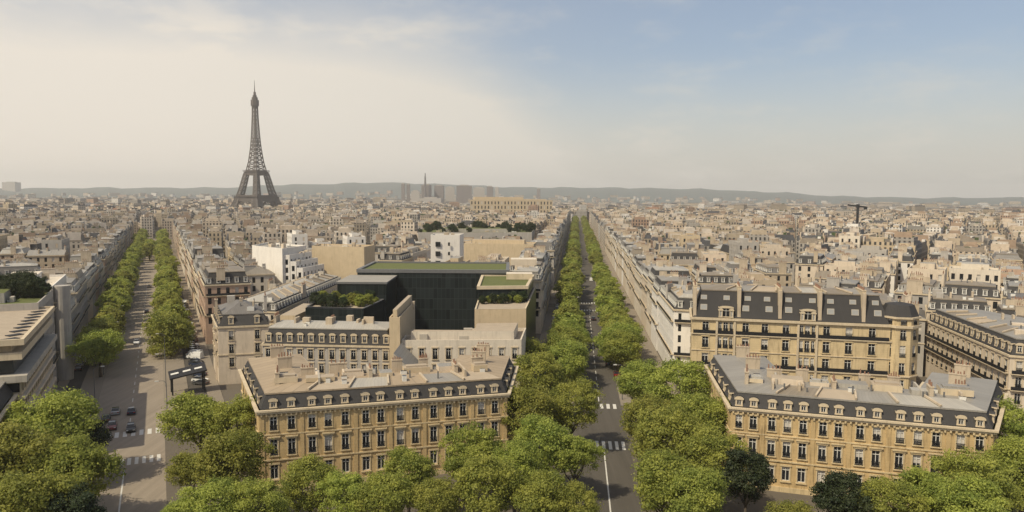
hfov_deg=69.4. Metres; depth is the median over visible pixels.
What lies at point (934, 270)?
apartment building
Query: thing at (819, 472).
window
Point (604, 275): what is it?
street tree
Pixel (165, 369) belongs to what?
street lamp
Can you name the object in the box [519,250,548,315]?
apartment building
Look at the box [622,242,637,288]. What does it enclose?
apartment building
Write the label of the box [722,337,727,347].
window
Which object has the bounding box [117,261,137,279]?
street tree
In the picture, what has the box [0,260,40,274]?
apartment building
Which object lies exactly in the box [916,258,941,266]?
apartment building
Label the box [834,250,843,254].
apartment building
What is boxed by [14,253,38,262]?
apartment building
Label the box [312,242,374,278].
apartment building
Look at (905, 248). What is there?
apartment building
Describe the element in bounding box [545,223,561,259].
apartment building
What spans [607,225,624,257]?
apartment building
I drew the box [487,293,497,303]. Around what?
roof shrub
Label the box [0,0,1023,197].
sky
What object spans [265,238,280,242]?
apartment building
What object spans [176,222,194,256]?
apartment building
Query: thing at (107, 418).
car
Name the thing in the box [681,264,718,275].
apartment building
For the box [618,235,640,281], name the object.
apartment building
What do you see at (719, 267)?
apartment building
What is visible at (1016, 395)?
window
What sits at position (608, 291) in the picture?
street tree
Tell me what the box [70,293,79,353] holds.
apartment building
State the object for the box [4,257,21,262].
apartment building
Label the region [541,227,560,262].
apartment building
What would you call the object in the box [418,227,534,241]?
apartment building
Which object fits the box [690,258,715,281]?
apartment building
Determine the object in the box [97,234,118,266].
apartment building
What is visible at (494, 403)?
window
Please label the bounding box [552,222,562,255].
apartment building
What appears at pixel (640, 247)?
apartment building
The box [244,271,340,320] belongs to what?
apartment building
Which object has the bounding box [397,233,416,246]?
apartment building
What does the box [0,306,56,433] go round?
office block
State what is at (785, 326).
window
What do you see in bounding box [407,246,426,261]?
apartment building
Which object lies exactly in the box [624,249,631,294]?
apartment building
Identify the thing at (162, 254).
street tree
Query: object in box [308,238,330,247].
apartment building
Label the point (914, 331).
window
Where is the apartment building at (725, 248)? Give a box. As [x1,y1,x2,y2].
[719,239,734,260]
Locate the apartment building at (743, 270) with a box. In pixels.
[733,268,756,274]
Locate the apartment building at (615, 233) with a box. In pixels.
[611,229,626,265]
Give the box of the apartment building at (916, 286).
[893,271,940,309]
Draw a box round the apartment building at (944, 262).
[937,259,950,266]
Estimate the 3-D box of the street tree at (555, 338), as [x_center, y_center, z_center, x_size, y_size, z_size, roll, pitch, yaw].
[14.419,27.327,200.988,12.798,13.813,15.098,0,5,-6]
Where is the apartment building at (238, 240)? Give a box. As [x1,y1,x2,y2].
[229,237,251,254]
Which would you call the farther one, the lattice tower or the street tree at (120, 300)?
the lattice tower
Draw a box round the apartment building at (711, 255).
[701,249,726,262]
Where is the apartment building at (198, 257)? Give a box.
[191,249,219,306]
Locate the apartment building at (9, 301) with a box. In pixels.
[0,289,58,388]
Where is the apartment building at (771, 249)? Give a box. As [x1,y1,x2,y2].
[759,244,789,256]
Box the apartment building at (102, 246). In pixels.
[92,244,111,278]
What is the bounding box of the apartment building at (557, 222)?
[554,221,563,251]
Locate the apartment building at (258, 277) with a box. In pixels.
[243,257,274,295]
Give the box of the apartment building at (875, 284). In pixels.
[850,267,885,292]
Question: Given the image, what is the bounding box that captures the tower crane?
[848,204,866,223]
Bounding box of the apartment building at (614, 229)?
[608,228,617,259]
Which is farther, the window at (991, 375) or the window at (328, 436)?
the window at (991, 375)
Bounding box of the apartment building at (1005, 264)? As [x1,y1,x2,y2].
[997,261,1023,269]
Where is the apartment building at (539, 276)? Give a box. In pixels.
[513,265,545,333]
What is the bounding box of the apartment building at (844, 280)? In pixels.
[823,272,862,287]
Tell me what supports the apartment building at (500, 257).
on the ground
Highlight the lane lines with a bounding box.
[118,282,610,511]
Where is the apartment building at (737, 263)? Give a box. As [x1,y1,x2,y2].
[722,256,752,272]
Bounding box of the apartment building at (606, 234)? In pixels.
[605,223,618,253]
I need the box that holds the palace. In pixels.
[470,197,552,212]
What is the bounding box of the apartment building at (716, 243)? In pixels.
[707,239,724,251]
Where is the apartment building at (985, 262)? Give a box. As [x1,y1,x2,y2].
[953,255,993,265]
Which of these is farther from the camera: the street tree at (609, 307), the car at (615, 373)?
the street tree at (609, 307)
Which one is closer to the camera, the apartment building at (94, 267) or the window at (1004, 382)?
the window at (1004, 382)
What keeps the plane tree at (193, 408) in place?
on the ground
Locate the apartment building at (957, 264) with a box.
[946,261,993,280]
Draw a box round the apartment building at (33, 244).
[22,237,41,249]
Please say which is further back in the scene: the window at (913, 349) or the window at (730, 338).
the window at (730, 338)
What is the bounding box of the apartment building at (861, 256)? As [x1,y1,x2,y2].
[836,251,871,262]
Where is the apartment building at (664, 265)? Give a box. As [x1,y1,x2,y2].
[644,258,692,338]
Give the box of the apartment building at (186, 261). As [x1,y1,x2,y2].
[185,253,187,284]
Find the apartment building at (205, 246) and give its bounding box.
[189,240,226,300]
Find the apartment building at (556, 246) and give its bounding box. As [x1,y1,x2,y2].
[541,235,558,272]
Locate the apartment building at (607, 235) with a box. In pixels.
[606,224,618,255]
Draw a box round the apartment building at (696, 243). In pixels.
[686,238,705,251]
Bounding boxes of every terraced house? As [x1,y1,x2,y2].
[290,258,317,280]
[297,264,323,300]
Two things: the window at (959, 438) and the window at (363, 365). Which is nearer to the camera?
the window at (959, 438)
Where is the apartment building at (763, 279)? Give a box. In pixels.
[746,272,776,285]
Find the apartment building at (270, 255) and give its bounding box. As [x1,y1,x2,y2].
[252,242,305,284]
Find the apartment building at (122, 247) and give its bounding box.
[109,231,123,256]
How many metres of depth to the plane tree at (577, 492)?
100.31 m
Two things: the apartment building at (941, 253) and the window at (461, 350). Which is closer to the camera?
the window at (461, 350)
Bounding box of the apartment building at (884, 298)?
[877,288,908,305]
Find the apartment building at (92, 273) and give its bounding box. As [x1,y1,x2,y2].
[64,260,97,315]
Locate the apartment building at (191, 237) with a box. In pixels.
[182,234,203,278]
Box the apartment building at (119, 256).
[108,236,120,265]
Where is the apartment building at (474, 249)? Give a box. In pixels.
[464,239,535,265]
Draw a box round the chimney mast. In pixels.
[424,173,425,196]
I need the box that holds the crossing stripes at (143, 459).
[121,454,160,464]
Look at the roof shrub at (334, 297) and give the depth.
204.89 m
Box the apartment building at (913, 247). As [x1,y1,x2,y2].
[893,242,915,252]
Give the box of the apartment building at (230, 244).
[227,237,242,260]
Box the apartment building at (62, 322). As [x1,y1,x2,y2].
[12,271,73,380]
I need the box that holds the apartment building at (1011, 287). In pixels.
[1001,274,1023,303]
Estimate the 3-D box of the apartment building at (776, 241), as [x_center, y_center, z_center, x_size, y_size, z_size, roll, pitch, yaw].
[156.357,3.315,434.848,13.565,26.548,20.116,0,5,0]
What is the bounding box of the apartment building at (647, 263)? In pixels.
[636,259,660,319]
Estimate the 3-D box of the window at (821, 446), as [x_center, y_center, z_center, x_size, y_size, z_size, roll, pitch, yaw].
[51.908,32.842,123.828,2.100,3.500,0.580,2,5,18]
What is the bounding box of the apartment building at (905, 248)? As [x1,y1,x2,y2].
[889,243,915,265]
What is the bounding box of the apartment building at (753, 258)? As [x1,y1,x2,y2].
[741,251,768,264]
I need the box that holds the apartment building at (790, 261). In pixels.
[759,251,795,285]
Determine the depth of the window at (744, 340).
184.45 m
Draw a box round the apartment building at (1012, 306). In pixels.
[993,296,1023,315]
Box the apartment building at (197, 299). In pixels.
[195,268,199,322]
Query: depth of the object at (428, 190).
3586.95 m
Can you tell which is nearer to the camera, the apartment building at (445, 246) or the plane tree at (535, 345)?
the plane tree at (535, 345)
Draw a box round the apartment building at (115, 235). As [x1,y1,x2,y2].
[96,231,122,260]
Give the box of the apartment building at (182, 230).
[178,227,189,261]
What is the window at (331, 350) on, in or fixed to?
in the apartment building at (320, 345)
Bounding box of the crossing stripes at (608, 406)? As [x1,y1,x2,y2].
[581,403,616,408]
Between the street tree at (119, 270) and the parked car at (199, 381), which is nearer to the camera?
the parked car at (199, 381)
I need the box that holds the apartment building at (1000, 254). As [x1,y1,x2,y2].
[990,248,1022,261]
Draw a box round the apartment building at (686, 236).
[679,232,699,246]
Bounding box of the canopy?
[168,362,206,395]
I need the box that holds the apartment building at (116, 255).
[109,240,117,269]
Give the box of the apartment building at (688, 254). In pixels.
[669,248,698,261]
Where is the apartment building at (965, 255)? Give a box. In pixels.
[955,249,990,263]
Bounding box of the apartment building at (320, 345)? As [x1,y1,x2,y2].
[261,311,389,373]
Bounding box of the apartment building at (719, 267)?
[716,261,730,271]
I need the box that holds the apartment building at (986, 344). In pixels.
[924,309,1023,422]
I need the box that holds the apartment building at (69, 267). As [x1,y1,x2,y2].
[41,260,89,328]
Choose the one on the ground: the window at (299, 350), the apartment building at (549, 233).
the apartment building at (549, 233)
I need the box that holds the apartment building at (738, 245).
[729,237,758,260]
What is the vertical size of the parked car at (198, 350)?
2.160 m
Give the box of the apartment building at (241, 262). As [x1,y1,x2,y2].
[237,253,251,267]
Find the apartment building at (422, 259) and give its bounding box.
[415,256,427,261]
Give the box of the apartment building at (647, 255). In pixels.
[629,250,656,305]
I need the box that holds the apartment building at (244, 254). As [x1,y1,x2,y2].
[232,249,251,264]
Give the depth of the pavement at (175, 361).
199.96 m
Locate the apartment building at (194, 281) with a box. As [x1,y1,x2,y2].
[193,258,221,316]
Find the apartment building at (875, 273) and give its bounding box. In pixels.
[856,265,885,292]
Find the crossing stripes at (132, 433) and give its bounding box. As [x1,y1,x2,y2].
[108,428,159,438]
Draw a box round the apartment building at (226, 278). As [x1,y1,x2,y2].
[199,258,251,343]
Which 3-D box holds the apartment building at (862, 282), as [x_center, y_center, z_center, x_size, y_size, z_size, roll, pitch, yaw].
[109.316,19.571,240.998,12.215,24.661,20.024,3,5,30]
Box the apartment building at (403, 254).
[378,246,412,261]
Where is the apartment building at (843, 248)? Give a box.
[831,245,853,253]
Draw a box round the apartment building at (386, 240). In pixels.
[378,238,394,244]
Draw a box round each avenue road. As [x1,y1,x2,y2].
[87,239,166,511]
[572,221,642,511]
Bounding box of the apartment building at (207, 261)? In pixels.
[196,254,240,331]
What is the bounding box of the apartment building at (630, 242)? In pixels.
[620,238,646,284]
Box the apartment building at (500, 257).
[487,253,508,261]
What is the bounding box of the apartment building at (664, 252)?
[658,243,686,261]
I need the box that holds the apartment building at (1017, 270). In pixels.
[1000,266,1023,293]
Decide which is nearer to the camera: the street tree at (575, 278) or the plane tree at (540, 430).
the plane tree at (540, 430)
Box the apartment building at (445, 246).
[431,232,463,261]
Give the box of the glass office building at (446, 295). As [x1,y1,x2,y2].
[305,258,536,369]
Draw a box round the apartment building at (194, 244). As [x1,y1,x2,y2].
[187,237,217,297]
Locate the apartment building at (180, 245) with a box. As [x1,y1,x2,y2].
[179,228,194,265]
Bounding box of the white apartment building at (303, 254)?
[284,250,311,283]
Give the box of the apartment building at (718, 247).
[713,240,727,250]
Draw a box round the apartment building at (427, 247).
[409,243,430,259]
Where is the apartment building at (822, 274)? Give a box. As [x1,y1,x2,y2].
[814,265,857,281]
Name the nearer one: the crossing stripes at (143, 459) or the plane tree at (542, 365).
the crossing stripes at (143, 459)
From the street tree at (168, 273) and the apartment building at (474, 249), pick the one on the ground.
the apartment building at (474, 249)
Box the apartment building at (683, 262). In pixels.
[670,256,705,266]
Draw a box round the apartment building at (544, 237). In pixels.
[534,236,556,278]
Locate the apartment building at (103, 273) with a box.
[100,257,106,293]
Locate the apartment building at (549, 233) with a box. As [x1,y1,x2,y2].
[537,231,558,270]
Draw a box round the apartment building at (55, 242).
[41,235,69,258]
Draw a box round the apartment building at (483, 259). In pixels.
[475,255,496,261]
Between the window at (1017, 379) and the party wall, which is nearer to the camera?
the window at (1017, 379)
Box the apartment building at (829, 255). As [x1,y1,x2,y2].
[816,247,835,262]
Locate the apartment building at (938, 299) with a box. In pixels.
[923,287,991,372]
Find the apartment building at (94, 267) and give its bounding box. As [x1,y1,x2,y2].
[69,259,100,310]
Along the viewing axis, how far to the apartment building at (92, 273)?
308.63 m
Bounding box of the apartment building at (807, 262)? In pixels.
[795,248,826,285]
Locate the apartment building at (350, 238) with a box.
[343,233,365,244]
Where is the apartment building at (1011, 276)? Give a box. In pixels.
[1000,270,1023,287]
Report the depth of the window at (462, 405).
133.78 m
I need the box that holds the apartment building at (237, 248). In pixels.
[228,243,251,260]
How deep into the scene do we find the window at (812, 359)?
181.39 m
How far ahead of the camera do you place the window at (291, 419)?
125.49 m
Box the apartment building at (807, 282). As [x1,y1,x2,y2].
[797,276,825,286]
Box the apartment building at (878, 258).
[866,255,896,298]
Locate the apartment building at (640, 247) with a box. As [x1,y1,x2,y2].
[627,241,653,300]
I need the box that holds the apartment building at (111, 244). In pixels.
[98,238,116,272]
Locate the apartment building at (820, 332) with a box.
[689,280,921,391]
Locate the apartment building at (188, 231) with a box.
[180,228,202,269]
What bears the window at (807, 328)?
in the apartment building at (820, 332)
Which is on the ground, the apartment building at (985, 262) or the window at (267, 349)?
the apartment building at (985, 262)
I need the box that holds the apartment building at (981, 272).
[949,262,1000,292]
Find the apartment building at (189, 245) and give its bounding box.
[186,237,210,291]
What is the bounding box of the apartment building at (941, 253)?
[930,247,952,263]
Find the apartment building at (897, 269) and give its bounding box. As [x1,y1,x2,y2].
[872,255,898,288]
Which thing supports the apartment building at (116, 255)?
on the ground
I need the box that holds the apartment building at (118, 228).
[110,226,125,251]
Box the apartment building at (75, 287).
[63,270,84,334]
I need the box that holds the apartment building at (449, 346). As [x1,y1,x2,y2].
[402,323,525,386]
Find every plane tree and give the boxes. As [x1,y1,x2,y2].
[0,419,68,507]
[0,467,94,511]
[1,385,108,466]
[16,430,126,496]
[41,482,107,511]
[66,419,112,482]
[156,389,240,451]
[160,496,189,511]
[164,450,220,494]
[164,475,244,511]
[188,426,279,503]
[200,393,271,474]
[218,476,293,511]
[278,453,345,511]
[312,468,367,511]
[343,469,416,511]
[377,445,439,511]
[406,476,461,511]
[432,419,504,479]
[452,451,528,511]
[490,436,546,511]
[500,379,558,438]
[510,413,573,471]
[510,466,570,511]
[514,350,570,395]
[525,336,551,371]
[547,434,607,481]
[549,375,605,433]
[551,479,604,511]
[613,358,664,401]
[619,389,674,450]
[628,401,707,461]
[630,447,697,511]
[641,357,711,409]
[655,461,730,511]
[673,388,731,436]
[675,425,751,490]
[718,445,776,511]
[765,497,816,511]
[808,467,877,511]
[854,474,929,511]
[891,464,979,511]
[919,472,1013,511]
[924,446,1023,511]
[959,395,1023,468]
[979,434,1023,511]
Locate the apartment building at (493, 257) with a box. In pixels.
[490,255,503,261]
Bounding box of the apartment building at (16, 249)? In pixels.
[0,242,30,258]
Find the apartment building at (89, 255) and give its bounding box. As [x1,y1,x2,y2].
[70,249,103,301]
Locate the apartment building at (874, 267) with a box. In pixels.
[855,260,888,293]
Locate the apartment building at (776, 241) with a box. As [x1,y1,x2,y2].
[766,239,794,258]
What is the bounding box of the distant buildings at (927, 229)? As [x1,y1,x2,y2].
[0,190,1023,267]
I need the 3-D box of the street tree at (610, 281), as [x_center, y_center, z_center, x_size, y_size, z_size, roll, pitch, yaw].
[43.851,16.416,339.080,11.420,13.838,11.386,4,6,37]
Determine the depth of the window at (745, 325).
184.07 m
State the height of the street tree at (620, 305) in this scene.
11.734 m
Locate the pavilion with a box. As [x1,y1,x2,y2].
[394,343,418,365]
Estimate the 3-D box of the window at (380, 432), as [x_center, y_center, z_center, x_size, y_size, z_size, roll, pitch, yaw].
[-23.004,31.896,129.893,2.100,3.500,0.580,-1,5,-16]
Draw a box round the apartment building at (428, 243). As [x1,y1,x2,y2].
[420,241,430,246]
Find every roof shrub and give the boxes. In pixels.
[0,269,24,296]
[0,273,6,288]
[0,274,12,294]
[8,269,32,298]
[16,271,40,298]
[24,275,43,296]
[28,276,52,297]
[308,291,319,304]
[316,292,328,306]
[325,292,338,306]
[338,296,348,306]
[346,292,356,304]
[354,294,366,306]
[362,293,374,304]
[363,289,375,298]
[425,224,433,231]
[430,220,441,229]
[446,223,456,231]
[457,222,465,227]
[475,221,482,227]
[479,223,487,227]
[479,295,486,303]
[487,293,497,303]
[496,293,508,303]
[500,220,512,227]
[506,225,512,231]
[507,291,517,301]
[513,222,522,231]
[513,295,522,302]
[518,290,528,301]
[524,222,535,231]
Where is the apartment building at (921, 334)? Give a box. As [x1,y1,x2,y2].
[898,293,926,376]
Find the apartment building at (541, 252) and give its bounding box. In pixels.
[520,246,549,308]
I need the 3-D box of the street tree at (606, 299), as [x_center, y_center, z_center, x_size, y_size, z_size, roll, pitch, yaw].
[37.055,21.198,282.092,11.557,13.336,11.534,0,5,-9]
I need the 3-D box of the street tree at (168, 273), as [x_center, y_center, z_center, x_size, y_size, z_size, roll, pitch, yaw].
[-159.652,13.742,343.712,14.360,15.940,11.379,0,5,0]
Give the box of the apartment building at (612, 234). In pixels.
[609,229,625,261]
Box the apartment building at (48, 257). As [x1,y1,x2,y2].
[26,245,68,267]
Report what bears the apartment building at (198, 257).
on the ground
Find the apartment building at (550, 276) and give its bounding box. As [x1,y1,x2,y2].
[549,256,552,296]
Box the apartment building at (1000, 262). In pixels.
[996,258,1023,268]
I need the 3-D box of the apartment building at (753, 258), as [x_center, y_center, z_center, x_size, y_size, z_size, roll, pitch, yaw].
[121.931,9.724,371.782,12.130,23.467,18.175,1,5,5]
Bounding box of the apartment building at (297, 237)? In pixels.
[287,230,307,247]
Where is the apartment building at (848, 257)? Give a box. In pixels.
[840,253,859,263]
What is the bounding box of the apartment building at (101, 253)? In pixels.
[78,243,108,290]
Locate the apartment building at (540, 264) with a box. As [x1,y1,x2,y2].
[509,256,546,323]
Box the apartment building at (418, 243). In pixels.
[414,238,425,245]
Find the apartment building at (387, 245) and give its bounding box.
[372,240,403,260]
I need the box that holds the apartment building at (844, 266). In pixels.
[824,260,859,271]
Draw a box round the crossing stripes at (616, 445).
[595,441,625,449]
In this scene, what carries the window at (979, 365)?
in the apartment building at (986, 344)
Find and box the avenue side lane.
[52,244,207,432]
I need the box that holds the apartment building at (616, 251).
[615,241,618,272]
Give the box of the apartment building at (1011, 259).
[996,258,1023,264]
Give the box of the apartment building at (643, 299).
[640,264,655,329]
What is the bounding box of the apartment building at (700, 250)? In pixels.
[691,247,704,258]
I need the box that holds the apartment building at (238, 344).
[211,291,270,384]
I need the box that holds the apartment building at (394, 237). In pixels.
[383,234,397,241]
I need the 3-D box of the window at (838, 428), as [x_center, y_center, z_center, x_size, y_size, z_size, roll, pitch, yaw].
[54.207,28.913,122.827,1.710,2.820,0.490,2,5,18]
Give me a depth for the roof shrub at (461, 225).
541.23 m
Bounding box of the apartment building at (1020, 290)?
[1003,283,1023,303]
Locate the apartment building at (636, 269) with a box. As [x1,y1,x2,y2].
[633,257,663,311]
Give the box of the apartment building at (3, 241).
[0,234,7,251]
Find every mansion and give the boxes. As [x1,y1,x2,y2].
[0,382,18,456]
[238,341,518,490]
[704,343,1008,504]
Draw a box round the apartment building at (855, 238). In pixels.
[839,232,862,247]
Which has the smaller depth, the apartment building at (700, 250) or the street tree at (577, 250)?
the apartment building at (700, 250)
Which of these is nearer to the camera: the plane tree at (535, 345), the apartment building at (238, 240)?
the plane tree at (535, 345)
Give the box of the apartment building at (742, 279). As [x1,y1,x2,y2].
[728,273,759,284]
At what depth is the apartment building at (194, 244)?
362.70 m
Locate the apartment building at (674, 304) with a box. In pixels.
[656,280,699,377]
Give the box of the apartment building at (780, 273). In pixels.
[754,258,792,285]
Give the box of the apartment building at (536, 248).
[519,244,551,304]
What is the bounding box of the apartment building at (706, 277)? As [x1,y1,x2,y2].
[693,267,737,287]
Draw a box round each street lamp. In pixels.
[93,366,104,402]
[155,353,165,386]
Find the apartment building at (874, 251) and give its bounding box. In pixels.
[853,245,887,256]
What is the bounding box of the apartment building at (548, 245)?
[531,237,555,285]
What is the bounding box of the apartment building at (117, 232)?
[106,229,124,254]
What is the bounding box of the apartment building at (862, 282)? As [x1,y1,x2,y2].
[853,277,871,290]
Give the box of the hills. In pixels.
[0,182,1023,205]
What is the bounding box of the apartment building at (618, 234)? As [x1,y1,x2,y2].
[612,231,628,269]
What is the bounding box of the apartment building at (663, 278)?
[649,270,692,350]
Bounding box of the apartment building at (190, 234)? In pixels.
[181,233,203,272]
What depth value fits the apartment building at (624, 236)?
459.00 m
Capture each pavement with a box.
[55,307,99,392]
[79,359,109,418]
[163,348,188,422]
[171,239,223,404]
[533,222,570,383]
[589,224,677,399]
[591,263,638,405]
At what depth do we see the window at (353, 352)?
177.06 m
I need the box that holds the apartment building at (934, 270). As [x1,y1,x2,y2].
[907,262,946,286]
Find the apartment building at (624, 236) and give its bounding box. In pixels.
[616,232,641,276]
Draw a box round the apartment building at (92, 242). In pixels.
[83,238,113,275]
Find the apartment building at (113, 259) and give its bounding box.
[111,249,114,274]
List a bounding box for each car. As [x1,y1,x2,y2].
[74,365,82,370]
[101,414,110,421]
[107,419,116,429]
[111,406,119,414]
[126,422,135,432]
[127,407,135,414]
[133,338,139,344]
[186,349,202,355]
[186,351,203,358]
[188,358,203,362]
[188,360,202,365]
[191,375,208,380]
[192,372,206,375]
[192,379,209,384]
[613,370,619,376]
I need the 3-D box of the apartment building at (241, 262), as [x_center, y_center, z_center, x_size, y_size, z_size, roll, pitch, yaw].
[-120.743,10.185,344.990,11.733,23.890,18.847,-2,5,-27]
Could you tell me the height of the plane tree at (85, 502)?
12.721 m
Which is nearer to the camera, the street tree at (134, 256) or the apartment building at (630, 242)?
the apartment building at (630, 242)
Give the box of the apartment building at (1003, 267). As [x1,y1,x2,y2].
[1001,263,1019,268]
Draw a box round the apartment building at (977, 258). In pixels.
[956,254,995,267]
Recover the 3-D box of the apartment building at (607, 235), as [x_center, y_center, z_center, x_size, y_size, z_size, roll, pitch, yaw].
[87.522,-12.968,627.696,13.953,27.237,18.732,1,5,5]
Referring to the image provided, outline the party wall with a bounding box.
[389,295,414,369]
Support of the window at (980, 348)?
in the apartment building at (986, 344)
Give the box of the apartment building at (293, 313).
[267,303,308,325]
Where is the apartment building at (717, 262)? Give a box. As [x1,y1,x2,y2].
[711,259,724,266]
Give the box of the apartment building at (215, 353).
[213,322,247,379]
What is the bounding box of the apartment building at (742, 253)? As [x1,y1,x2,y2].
[733,247,751,259]
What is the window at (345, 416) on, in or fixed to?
in the apartment building at (341, 416)
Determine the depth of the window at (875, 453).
121.45 m
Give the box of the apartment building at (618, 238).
[614,233,629,271]
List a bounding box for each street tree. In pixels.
[64,328,126,376]
[72,327,122,354]
[75,317,126,337]
[88,307,127,333]
[94,294,130,312]
[97,305,116,313]
[98,314,115,322]
[99,302,120,309]
[101,288,132,310]
[104,278,133,292]
[105,278,134,299]
[109,268,138,283]
[112,270,136,285]
[112,284,131,296]
[112,287,129,295]
[115,276,134,287]
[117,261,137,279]
[118,259,135,266]
[121,266,133,271]
[122,248,145,266]
[124,253,140,263]
[131,233,146,238]
[133,236,144,242]
[140,242,156,260]
[140,309,196,356]
[150,288,183,312]
[151,284,180,305]
[152,244,172,254]
[152,270,183,287]
[153,248,172,256]
[153,269,181,282]
[154,255,180,268]
[154,281,183,294]
[154,295,182,309]
[155,277,174,285]
[155,280,176,289]
[155,290,179,303]
[155,304,191,320]
[156,236,171,245]
[156,252,174,261]
[156,260,177,272]
[157,240,168,244]
[159,298,181,308]
[539,337,591,382]
[544,331,587,363]
[545,325,592,347]
[546,317,590,344]
[551,304,585,326]
[553,280,582,303]
[554,312,585,328]
[556,268,580,279]
[558,302,580,312]
[560,257,581,270]
[560,265,585,286]
[560,272,583,288]
[560,283,579,304]
[561,273,584,290]
[561,295,580,303]
[562,260,573,268]
[565,241,580,251]
[565,247,581,255]
[566,240,581,249]
[566,253,581,265]
[569,263,580,269]
[584,235,595,243]
[586,239,599,246]
[586,246,601,254]
[588,253,602,264]
[590,266,611,282]
[591,320,643,366]
[592,262,608,270]
[593,256,603,262]
[593,285,604,304]
[594,269,611,284]
[594,294,623,317]
[595,277,621,287]
[596,286,622,305]
[597,271,612,284]
[597,308,628,330]
[599,285,627,305]
[599,301,629,320]
[599,304,623,319]
[599,328,644,374]
[601,312,634,333]
[603,316,647,343]
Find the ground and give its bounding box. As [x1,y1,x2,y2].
[57,221,1023,511]
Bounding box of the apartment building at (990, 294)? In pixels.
[941,271,1001,311]
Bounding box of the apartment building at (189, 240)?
[183,235,202,281]
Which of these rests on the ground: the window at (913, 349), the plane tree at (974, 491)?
the plane tree at (974, 491)
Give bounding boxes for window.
[228,329,234,340]
[228,343,234,353]
[228,356,234,367]
[254,328,260,339]
[254,342,260,352]
[264,347,269,356]
[267,436,279,457]
[268,415,278,431]
[269,462,279,480]
[285,435,297,455]
[286,347,292,354]
[286,414,296,430]
[296,348,302,355]
[306,433,318,453]
[307,348,313,359]
[307,412,316,428]
[318,348,324,359]
[318,362,324,373]
[322,432,334,452]
[323,411,332,427]
[323,458,333,469]
[328,348,334,359]
[339,348,345,359]
[339,430,351,450]
[340,410,349,426]
[340,456,350,473]
[350,349,356,360]
[350,363,356,368]
[360,349,367,360]
[360,429,371,448]
[361,363,366,372]
[361,408,370,424]
[361,454,371,472]
[371,349,377,360]
[371,363,378,372]
[375,427,386,447]
[376,407,385,423]
[376,453,385,470]
[382,349,388,360]
[382,363,388,368]
[394,426,405,445]
[395,406,404,421]
[409,425,420,444]
[410,405,419,420]
[418,347,424,359]
[428,423,439,442]
[429,403,437,419]
[429,448,438,465]
[431,347,438,359]
[443,422,454,441]
[444,402,453,417]
[444,447,450,460]
[445,347,451,359]
[457,421,468,437]
[458,347,464,355]
[458,401,467,416]
[475,419,486,429]
[477,400,485,415]
[489,418,500,437]
[490,399,499,414]
[498,347,504,355]
[511,346,517,359]
[701,335,709,347]
[701,351,708,361]
[702,320,709,329]
[718,322,721,330]
[718,337,721,347]
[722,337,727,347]
[723,322,727,330]
[729,337,732,347]
[732,433,743,448]
[733,413,743,429]
[741,322,749,331]
[741,337,749,345]
[746,434,758,454]
[748,414,758,430]
[760,338,768,350]
[761,322,769,332]
[765,436,777,457]
[766,416,776,432]
[767,463,775,480]
[780,438,793,459]
[780,464,791,482]
[781,338,789,351]
[781,355,789,365]
[782,323,790,332]
[782,417,792,433]
[795,466,806,484]
[796,439,808,460]
[798,418,808,435]
[799,341,802,351]
[804,341,809,351]
[804,358,808,366]
[805,325,809,333]
[810,358,813,366]
[811,341,814,351]
[815,468,826,482]
[816,441,828,462]
[817,420,828,437]
[820,374,829,380]
[821,340,830,353]
[821,357,829,367]
[822,325,831,334]
[831,443,844,464]
[833,421,843,438]
[842,375,851,379]
[843,341,852,354]
[843,358,852,368]
[845,326,853,335]
[852,445,866,466]
[852,472,863,484]
[854,424,865,440]
[866,360,875,370]
[867,342,876,355]
[868,327,877,336]
[869,447,883,468]
[869,474,880,481]
[871,425,882,442]
[892,449,906,470]
[894,427,906,444]
[898,363,904,374]
[899,346,905,356]
[900,330,905,339]
[901,320,906,324]
[910,451,924,467]
[911,363,914,374]
[912,345,915,356]
[912,428,923,446]
[913,330,916,339]
[928,452,942,472]
[930,430,942,448]
[944,359,947,370]
[951,348,953,358]
[954,433,966,450]
[956,336,959,346]
[956,351,958,361]
[962,338,964,349]
[967,341,970,352]
[972,358,975,369]
[973,343,976,354]
[973,434,986,452]
[978,346,982,357]
[978,361,981,372]
[984,348,988,360]
[984,364,987,375]
[990,367,993,378]
[991,351,994,363]
[996,370,1000,382]
[997,354,1001,366]
[1003,373,1007,386]
[1004,357,1008,370]
[1013,392,1021,405]
[1014,376,1023,387]
[1015,359,1023,370]
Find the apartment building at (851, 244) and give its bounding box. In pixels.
[838,241,857,247]
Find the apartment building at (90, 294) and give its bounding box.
[59,264,93,322]
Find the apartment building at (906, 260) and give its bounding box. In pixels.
[891,249,914,287]
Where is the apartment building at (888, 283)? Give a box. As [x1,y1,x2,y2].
[886,273,890,294]
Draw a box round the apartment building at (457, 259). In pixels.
[445,256,469,261]
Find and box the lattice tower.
[231,80,281,207]
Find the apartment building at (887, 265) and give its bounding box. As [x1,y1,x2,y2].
[873,259,895,295]
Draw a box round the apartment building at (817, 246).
[800,244,820,253]

